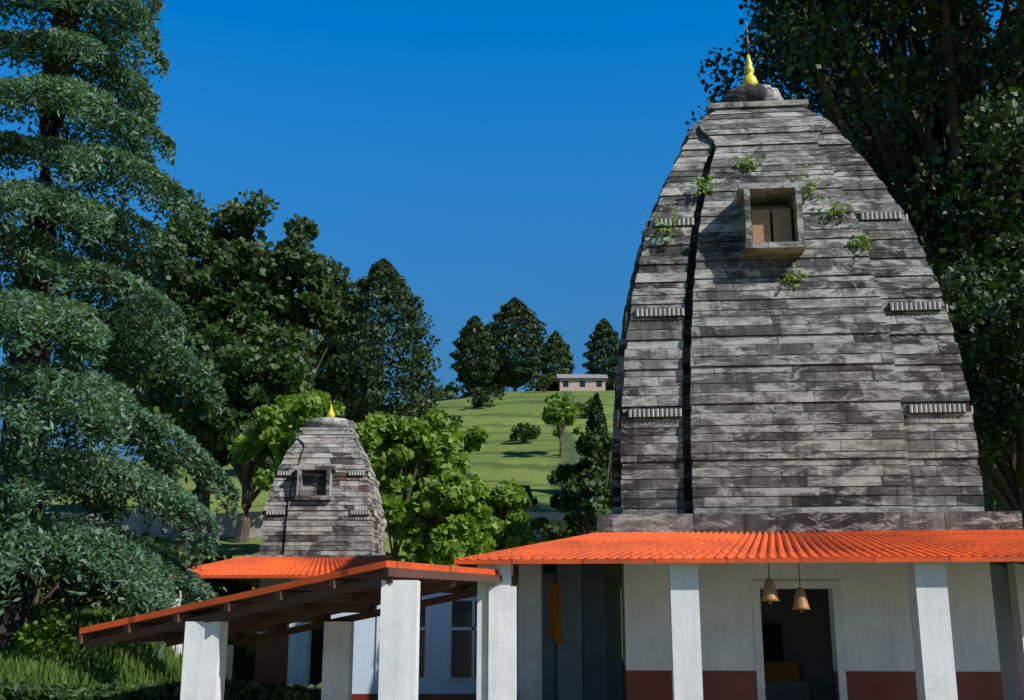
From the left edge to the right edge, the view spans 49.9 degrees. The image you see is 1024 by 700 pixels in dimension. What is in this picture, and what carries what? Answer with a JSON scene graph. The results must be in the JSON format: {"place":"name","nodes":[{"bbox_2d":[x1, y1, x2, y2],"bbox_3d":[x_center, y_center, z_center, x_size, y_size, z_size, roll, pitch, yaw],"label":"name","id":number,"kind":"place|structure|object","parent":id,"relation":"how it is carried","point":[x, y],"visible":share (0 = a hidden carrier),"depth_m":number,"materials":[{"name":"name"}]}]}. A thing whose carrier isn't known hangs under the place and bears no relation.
{"place":"outdoors","nodes":[
{"label":"outdoors","id":0,"kind":"place"},
{"bbox_2d":[262,404,385,523],"bbox_3d":[-3.600,2.179,21.608,2.110,2.293,2.184,0,-14,0],"label":"stone trim","id":1,"kind":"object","parent":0,"point":[330,422],"visible":0.6,"depth_m":20.68,"materials":[{"name":"grey stone"}]},
{"bbox_2d":[45,391,614,505],"bbox_3d":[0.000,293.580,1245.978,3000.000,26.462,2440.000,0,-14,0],"label":"grassy hillside","id":2,"kind":"structure","parent":0,"point":[500,455],"depth_m":84.16,"materials":[{"name":"green plant"}]},
{"bbox_2d":[310,300,385,419],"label":"slope conifer","id":3,"kind":"object","parent":2,"relation":"on","point":[317,358],"visible":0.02,"depth_m":93.40,"materials":[{"name":"green plant"}]},
{"bbox_2d":[316,258,442,457],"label":"slope conifer","id":4,"kind":"object","parent":2,"relation":"on","point":[384,275],"visible":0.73,"depth_m":70.73,"materials":[{"name":"green plant"}]},
{"bbox_2d":[423,381,461,400],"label":"ridge bush","id":5,"kind":"object","parent":2,"relation":"on","point":[449,388],"visible":0.52,"depth_m":147.48,"materials":[{"name":"green plant"}]},
{"bbox_2d":[445,413,463,430],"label":"hill shrub","id":6,"kind":"object","parent":2,"relation":"on","point":[452,417],"visible":0.09,"depth_m":90.94,"materials":[{"name":"green plant"}]},
{"bbox_2d":[460,384,488,396],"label":"ridge bush","id":7,"kind":"object","parent":2,"relation":"on","point":[463,392],"visible":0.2,"depth_m":148.71,"materials":[{"name":"green plant"}]},
{"bbox_2d":[449,315,499,392],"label":"tree","id":8,"kind":"object","parent":2,"relation":"on","point":[475,332],"visible":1,"depth_m":122.34,"materials":[{"name":"green plant"}]},
{"bbox_2d":[464,348,509,392],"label":"ridge conifer","id":9,"kind":"object","parent":2,"relation":"on","point":[493,382],"visible":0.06,"depth_m":149.68,"materials":[{"name":"green plant"}]},
{"bbox_2d":[467,384,507,407],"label":"hill shrub","id":10,"kind":"object","parent":2,"relation":"on","point":[479,398],"visible":1,"depth_m":106.01,"materials":[{"name":"green plant"}]},
{"bbox_2d":[485,297,550,390],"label":"ridge conifer","id":11,"kind":"object","parent":2,"relation":"on","point":[517,374],"visible":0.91,"depth_m":147.37,"materials":[{"name":"green plant"}]},
{"bbox_2d":[509,422,540,441],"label":"hill shrub","id":12,"kind":"object","parent":2,"relation":"on","point":[526,431],"visible":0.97,"depth_m":83.70,"materials":[{"name":"green plant"}]},
{"bbox_2d":[523,379,554,390],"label":"ridge bush","id":13,"kind":"object","parent":2,"relation":"on","point":[549,389],"visible":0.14,"depth_m":148.84,"materials":[{"name":"green plant"}]},
{"bbox_2d":[525,372,557,392],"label":"hill shrub","id":14,"kind":"object","parent":2,"relation":"on","point":[539,384],"visible":0.97,"depth_m":120.49,"materials":[{"name":"green plant"}]},
{"bbox_2d":[536,330,574,390],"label":"ridge conifer","id":15,"kind":"object","parent":2,"relation":"on","point":[559,347],"visible":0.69,"depth_m":149.85,"materials":[{"name":"green plant"}]},
{"bbox_2d":[540,392,583,457],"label":"tree","id":16,"kind":"object","parent":2,"relation":"on","point":[557,418],"visible":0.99,"depth_m":76.89,"materials":[{"name":"green plant"}]},
{"bbox_2d":[556,374,607,390],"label":"ridge house","id":17,"kind":"structure","parent":2,"relation":"on","point":[581,382],"depth_m":145.02,"materials":[{"name":"paint"}]},
{"bbox_2d":[564,397,603,417],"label":"hill shrub","id":18,"kind":"object","parent":2,"relation":"on","point":[585,408],"visible":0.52,"depth_m":97.12,"materials":[{"name":"green plant"}]},
{"bbox_2d":[582,318,619,390],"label":"ridge conifer","id":19,"kind":"object","parent":2,"relation":"on","point":[604,334],"visible":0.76,"depth_m":148.90,"materials":[{"name":"green plant"}]},
{"bbox_2d":[38,495,622,692],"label":"terrain","id":20,"kind":"structure","parent":0,"point":[251,547],"depth_m":35.59,"materials":[{"name":"green plant"}]},
{"bbox_2d":[12,608,80,658],"bbox_3d":[-6.947,4.370,16.432,0.972,1.003,0.716,6,-15,-23],"label":"bank plant","id":21,"kind":"object","parent":20,"relation":"on","point":[32,632],"visible":0.82,"depth_m":16.38,"materials":[{"name":"green plant"}]},
{"bbox_2d":[38,561,64,597],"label":"bank shrub","id":22,"kind":"object","parent":20,"relation":"on","point":[43,591],"visible":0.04,"depth_m":23.25,"materials":[{"name":"green plant"}]},
{"bbox_2d":[34,525,129,607],"bbox_3d":[-9.514,4.270,21.877,3.812,2.180,2.889,0,-14,0],"label":"bank shrub","id":23,"kind":"object","parent":20,"relation":"on","point":[54,592],"visible":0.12,"depth_m":22.02,"materials":[{"name":"green plant"}]},
{"bbox_2d":[0,0,240,659],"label":"cedar","id":24,"kind":"object","parent":20,"relation":"on","point":[41,392],"visible":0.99,"depth_m":17.58,"materials":[{"name":"green plant"}]},
{"bbox_2d":[58,235,200,508],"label":"oak","id":25,"kind":"object","parent":20,"relation":"on","point":[150,401],"visible":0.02,"depth_m":51.99,"materials":[{"name":"green plant"}]},
{"bbox_2d":[0,601,268,698],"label":"bank grass","id":26,"kind":"structure","parent":20,"relation":"on","point":[82,664],"depth_m":16.73,"materials":[{"name":"green plant"}]},
{"bbox_2d":[57,525,230,613],"bbox_3d":[-7.040,4.459,21.863,3.080,1.960,3.079,0,-14,0],"label":"bank shrub","id":27,"kind":"object","parent":20,"relation":"on","point":[85,604],"visible":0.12,"depth_m":21.05,"materials":[{"name":"green plant"}]},
{"bbox_2d":[0,677,321,699],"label":"hedge","id":28,"kind":"object","parent":20,"relation":"on","point":[238,689],"visible":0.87,"depth_m":12.45,"materials":[{"name":"green plant"}]},
{"bbox_2d":[127,545,226,612],"bbox_3d":[-5.957,4.449,20.433,2.011,1.682,1.773,-6,-15,24],"label":"bank shrub","id":29,"kind":"object","parent":20,"relation":"on","point":[185,555],"visible":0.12,"depth_m":20.81,"materials":[{"name":"green plant"}]},
{"bbox_2d":[96,289,279,502],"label":"oak","id":30,"kind":"object","parent":20,"relation":"on","point":[223,308],"visible":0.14,"depth_m":40.53,"materials":[{"name":"green plant"}]},
{"bbox_2d":[118,546,259,612],"bbox_3d":[-5.918,4.614,21.455,2.162,1.695,3.112,-8,-16,29],"label":"bank shrub","id":31,"kind":"object","parent":20,"relation":"on","point":[231,588],"visible":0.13,"depth_m":21.36,"materials":[{"name":"green plant"}]},
{"bbox_2d":[113,189,279,511],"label":"oak","id":32,"kind":"object","parent":20,"relation":"on","point":[211,273],"visible":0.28,"depth_m":48.85,"materials":[{"name":"green plant"}]},
{"bbox_2d":[168,321,324,542],"bbox_3d":[-8.609,2.893,36.649,5.858,7.684,6.651,0,-14,0],"label":"oak","id":33,"kind":"object","parent":20,"relation":"on","point":[252,378],"visible":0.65,"depth_m":35.47,"materials":[{"name":"green plant"}]},
{"bbox_2d":[227,387,345,491],"bbox_3d":[-6.465,3.558,32.350,4.421,5.451,3.639,0,-14,0],"label":"light tree","id":34,"kind":"object","parent":20,"relation":"on","point":[246,448],"visible":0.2,"depth_m":32.29,"materials":[{"name":"green plant"}]},
{"bbox_2d":[226,213,369,459],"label":"oak","id":35,"kind":"object","parent":20,"relation":"on","point":[280,272],"visible":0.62,"depth_m":45.79,"materials":[{"name":"green plant"}]},
{"bbox_2d":[259,394,382,479],"bbox_3d":[-4.977,3.912,28.452,3.228,5.523,3.448,3,-14,-13],"label":"light tree","id":36,"kind":"object","parent":20,"relation":"on","point":[301,411],"visible":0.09,"depth_m":28.45,"materials":[{"name":"green plant"}]},
{"bbox_2d":[45,509,611,538],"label":"terrace wall","id":37,"kind":"structure","parent":20,"relation":"on","point":[226,525],"depth_m":37.38,"materials":[{"name":"stone"}]},
{"bbox_2d":[356,408,460,559],"bbox_3d":[-3.161,4.461,30.516,3.440,5.899,3.560,-7,-15,24],"label":"light tree","id":38,"kind":"object","parent":20,"relation":"on","point":[429,439],"visible":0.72,"depth_m":30.35,"materials":[{"name":"green plant"}]},
{"bbox_2d":[381,419,488,479],"bbox_3d":[-2.304,4.612,32.947,3.100,5.153,3.352,-5,-15,18],"label":"light tree","id":39,"kind":"object","parent":20,"relation":"on","point":[473,437],"visible":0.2,"depth_m":32.94,"materials":[{"name":"green plant"}]},
{"bbox_2d":[381,470,496,565],"bbox_3d":[-1.779,5.320,28.718,3.044,4.282,3.340,-8,-16,31],"label":"light tree","id":40,"kind":"object","parent":20,"relation":"on","point":[444,514],"visible":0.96,"depth_m":28.10,"materials":[{"name":"green plant"}]},
{"bbox_2d":[469,478,536,552],"bbox_3d":[-0.625,5.449,31.074,2.429,3.616,2.906,11,-18,-38],"label":"light tree","id":41,"kind":"object","parent":20,"relation":"on","point":[509,519],"visible":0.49,"depth_m":30.67,"materials":[{"name":"green plant"}]},
{"bbox_2d":[514,485,537,505],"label":"hill shrub","id":42,"kind":"object","parent":20,"relation":"on","point":[528,490],"visible":0.09,"depth_m":52.09,"materials":[{"name":"green plant"}]},
{"bbox_2d":[530,430,612,540],"bbox_3d":[1.855,4.799,29.888,2.751,5.253,2.922,0,-14,0],"label":"tree","id":43,"kind":"object","parent":20,"relation":"on","point":[583,501],"visible":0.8,"depth_m":29.47,"materials":[{"name":"green plant"}]},
{"bbox_2d":[579,392,611,490],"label":"dark conifer","id":44,"kind":"object","parent":20,"relation":"on","point":[596,422],"visible":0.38,"depth_m":60.45,"materials":[{"name":"green plant"}]},
{"bbox_2d":[668,0,1023,510],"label":"oak","id":45,"kind":"object","parent":20,"relation":"on","point":[943,142],"visible":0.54,"depth_m":35.07,"materials":[{"name":"green plant"}]},
{"bbox_2d":[934,257,1023,528],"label":"dark tree","id":46,"kind":"object","parent":20,"relation":"on","point":[989,332],"visible":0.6,"depth_m":24.82,"materials":[{"name":"green plant"}]},
{"bbox_2d":[937,228,1023,510],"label":"dark tree","id":47,"kind":"object","parent":20,"relation":"on","point":[1003,254],"visible":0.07,"depth_m":30.25,"materials":[{"name":"green plant"}]},
{"bbox_2d":[180,580,516,699],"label":"pillars","id":48,"kind":"structure","parent":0,"point":[207,662],"depth_m":10.84,"materials":[{"name":"white paint"}]},
{"bbox_2d":[76,560,516,647],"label":"pavilion roof","id":49,"kind":"structure","parent":48,"relation":"on","point":[273,611],"depth_m":11.18,"materials":[{"name":"brown wood"}]},
{"bbox_2d":[0,0,1016,464],"label":"sky","id":50,"kind":"structure","parent":0,"point":[493,152],"materials":[{"name":"blue"}]},
{"bbox_2d":[617,182,972,428],"bbox_3d":[3.839,-0.164,16.255,4.631,3.097,4.488,-1,-14,5],"label":"stone trim","id":51,"kind":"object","parent":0,"point":[756,231],"visible":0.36,"depth_m":14.46,"materials":[{"name":"grey stone"}]},
{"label":"courtyard floor","id":52,"kind":"structure","parent":0,"visible":0},
{"bbox_2d":[163,555,387,698],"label":"shrine wall","id":53,"kind":"structure","parent":52,"relation":"on","point":[296,658],"depth_m":19.72,"materials":[{"name":"white paint"}]},
{"bbox_2d":[168,556,402,587],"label":"roof","id":54,"kind":"structure","parent":53,"relation":"on","point":[247,569],"depth_m":19.32,"materials":[{"name":"orange tile"}]},
{"bbox_2d":[259,431,384,554],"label":"temple tower","id":55,"kind":"structure","parent":53,"relation":"on","point":[333,526],"depth_m":20.49,"materials":[{"name":"stone"}]},
{"bbox_2d":[331,590,518,699],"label":"side building","id":56,"kind":"structure","parent":52,"relation":"on","point":[447,650],"depth_m":15.61,"materials":[{"name":"white paint"}]},
{"bbox_2d":[476,557,1023,699],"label":"pillars","id":57,"kind":"structure","parent":52,"relation":"on","point":[583,661],"depth_m":14.51,"materials":[{"name":"white paint"}]},
{"bbox_2d":[454,529,1023,587],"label":"roof","id":58,"kind":"structure","parent":57,"relation":"on","point":[613,551],"depth_m":12.20,"materials":[{"name":"orange tile"}]},
{"bbox_2d":[548,583,561,644],"bbox_3d":[0.579,3.563,14.874,0.132,0.818,0.147,-13,-19,42],"label":"hanging cloth","id":59,"kind":"object","parent":58,"relation":"hanging from","point":[554,596],"visible":1,"depth_m":14.88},
{"bbox_2d":[761,563,809,611],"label":"bells","id":60,"kind":"object","parent":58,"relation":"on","point":[770,595],"visible":0.98,"depth_m":11.71,"materials":[{"name":"gold metal"}]},
{"bbox_2d":[597,511,1022,699],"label":"temple wall","id":61,"kind":"structure","parent":52,"relation":"on","point":[847,635],"depth_m":13.22,"materials":[{"name":"white paint"}]},
{"bbox_2d":[612,21,984,513],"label":"temple tower","id":62,"kind":"structure","parent":61,"relation":"on","point":[792,398],"depth_m":14.06,"materials":[{"name":"grey stone"}]},
{"bbox_2d":[641,208,690,241],"bbox_3d":[2.080,-1.683,14.890,0.675,0.485,0.208,-1,-14,5],"label":"plant","id":63,"kind":"object","parent":62,"relation":"on","point":[673,221],"visible":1,"depth_m":14.88,"materials":[{"name":"green plant"}]},
{"bbox_2d":[691,175,716,195],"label":"plant","id":64,"kind":"object","parent":62,"relation":"on","point":[703,183],"visible":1,"depth_m":15.20,"materials":[{"name":"green plant"}]},
{"bbox_2d":[733,154,765,172],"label":"plant","id":65,"kind":"object","parent":62,"relation":"on","point":[747,162],"visible":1,"depth_m":15.37,"materials":[{"name":"green plant"}]},
{"bbox_2d":[782,263,808,289],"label":"plant","id":66,"kind":"object","parent":62,"relation":"on","point":[793,276],"visible":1,"depth_m":14.32,"materials":[{"name":"green plant"}]},
{"bbox_2d":[786,163,829,200],"bbox_3d":[4.022,-2.237,15.010,0.623,0.682,0.244,-3,-14,13],"label":"plant","id":67,"kind":"object","parent":62,"relation":"on","point":[810,185],"visible":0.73,"depth_m":15.01,"materials":[{"name":"green plant"}]},
{"bbox_2d":[805,189,863,222],"bbox_3d":[4.318,-1.909,14.765,0.780,0.568,0.262,-1,-14,5],"label":"plant","id":68,"kind":"object","parent":62,"relation":"on","point":[835,210],"visible":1,"depth_m":14.76,"materials":[{"name":"green plant"}]},
{"bbox_2d":[846,230,881,253],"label":"plant","id":69,"kind":"object","parent":62,"relation":"on","point":[863,239],"visible":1,"depth_m":14.49,"materials":[{"name":"green plant"}]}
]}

